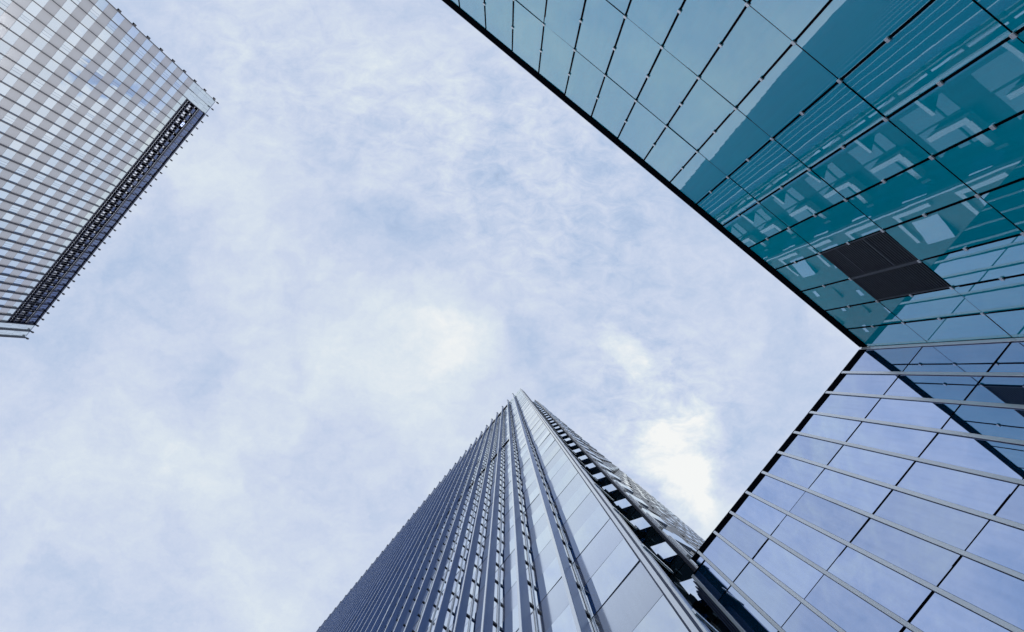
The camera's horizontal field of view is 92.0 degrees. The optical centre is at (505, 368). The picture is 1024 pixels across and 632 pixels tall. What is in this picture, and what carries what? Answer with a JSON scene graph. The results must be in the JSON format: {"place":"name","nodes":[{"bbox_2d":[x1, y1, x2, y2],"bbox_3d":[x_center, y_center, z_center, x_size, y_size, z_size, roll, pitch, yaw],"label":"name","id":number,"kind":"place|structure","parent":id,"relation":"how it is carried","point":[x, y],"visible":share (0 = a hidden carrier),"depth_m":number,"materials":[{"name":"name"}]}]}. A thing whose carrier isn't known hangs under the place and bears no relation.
{"place":"outdoors","nodes":[
{"label":"outdoors","id":0,"kind":"place"},
{"bbox_2d":[0,0,218,339],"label":"slab tower","id":1,"kind":"structure","parent":0,"point":[105,105],"depth_m":111.39,"materials":[{"name":"grey glass"}]},
{"bbox_2d":[0,0,861,631],"label":"sky","id":2,"kind":"structure","parent":0,"point":[382,229],"materials":[{"name":"blue"}]},
{"bbox_2d":[442,0,1023,346],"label":"glass building","id":3,"kind":"structure","parent":0,"point":[852,170],"depth_m":13.79,"materials":[{"name":"glass"}]},
{"bbox_3d":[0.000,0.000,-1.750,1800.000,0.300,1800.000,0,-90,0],"label":"ground","id":4,"kind":"structure","parent":0,"visible":0},
{"bbox_2d":[316,388,730,631],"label":"slab tower","id":5,"kind":"structure","parent":4,"relation":"on","point":[528,515],"depth_m":28.64,"materials":[{"name":"grey glass"}]},
{"bbox_2d":[572,449,580,454],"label":"window","id":6,"kind":"structure","parent":5,"relation":"in","point":[577,451],"depth_m":51.40,"materials":[{"name":"glass"}]},
{"bbox_2d":[578,455,587,461],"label":"window","id":7,"kind":"structure","parent":5,"relation":"in","point":[583,458],"depth_m":47.34,"materials":[{"name":"glass"}]},
{"bbox_2d":[585,463,595,470],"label":"window","id":8,"kind":"structure","parent":5,"relation":"in","point":[591,466],"depth_m":43.40,"materials":[{"name":"glass"}]},
{"bbox_2d":[592,472,604,481],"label":"window","id":9,"kind":"structure","parent":5,"relation":"in","point":[599,476],"depth_m":39.35,"materials":[{"name":"glass"}]},
{"bbox_2d":[602,484,616,494],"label":"window","id":10,"kind":"structure","parent":5,"relation":"in","point":[611,488],"depth_m":35.38,"materials":[{"name":"glass"}]},
{"bbox_2d":[603,469,621,482],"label":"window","id":11,"kind":"structure","parent":5,"relation":"in","point":[613,475],"depth_m":43.35,"materials":[{"name":"glass"}]},
{"bbox_2d":[614,498,631,511],"bbox_3d":[7.528,8.771,31.475,0.356,1.650,0.791,72,-90,0],"label":"window","id":12,"kind":"structure","parent":5,"relation":"in","point":[624,504],"depth_m":31.30,"materials":[{"name":"glass"}]},
{"bbox_2d":[613,479,633,494],"bbox_3d":[9.426,9.369,39.700,1.570,1.700,0.300,40,-90,0],"label":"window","id":13,"kind":"structure","parent":5,"relation":"in","point":[627,488],"depth_m":39.24,"materials":[{"name":"glass"}]},
{"bbox_2d":[626,492,648,508],"bbox_3d":[9.426,9.369,35.650,1.570,1.700,0.300,40,-90,0],"label":"bay window","id":14,"kind":"structure","parent":5,"relation":"in","point":[640,501],"depth_m":35.16,"materials":[{"name":"glass"}]},
{"bbox_2d":[630,517,650,533],"bbox_3d":[7.528,8.771,27.425,0.356,1.650,0.791,72,-90,0],"label":"bay window","id":15,"kind":"structure","parent":5,"relation":"in","point":[641,523],"depth_m":27.28,"materials":[{"name":"glass"}]},
{"bbox_2d":[642,508,667,527],"bbox_3d":[9.426,9.369,31.600,1.570,1.700,0.300,40,-90,0],"label":"bay window","id":16,"kind":"structure","parent":5,"relation":"in","point":[654,516],"depth_m":31.19,"materials":[{"name":"glass"}]},
{"bbox_2d":[651,542,676,563],"bbox_3d":[7.528,8.771,23.375,0.356,1.650,0.791,72,-90,0],"label":"bay window","id":17,"kind":"structure","parent":5,"relation":"in","point":[663,549],"depth_m":23.23,"materials":[{"name":"glass"}]},
{"bbox_2d":[663,529,691,551],"bbox_3d":[9.426,9.369,27.550,1.570,1.700,0.300,40,-90,0],"label":"bay window","id":18,"kind":"structure","parent":5,"relation":"in","point":[677,538],"depth_m":27.13,"materials":[{"name":"glass"}]},
{"bbox_2d":[680,578,706,606],"bbox_3d":[7.528,8.771,19.325,0.356,1.650,0.791,72,-90,0],"label":"bay window","id":19,"kind":"structure","parent":5,"relation":"in","point":[688,585],"depth_m":19.42,"materials":[{"name":"glass"}]},
{"bbox_2d":[691,337,1023,631],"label":"fin building","id":20,"kind":"structure","parent":4,"relation":"on","point":[884,492],"depth_m":14.46,"materials":[{"name":"glass"}]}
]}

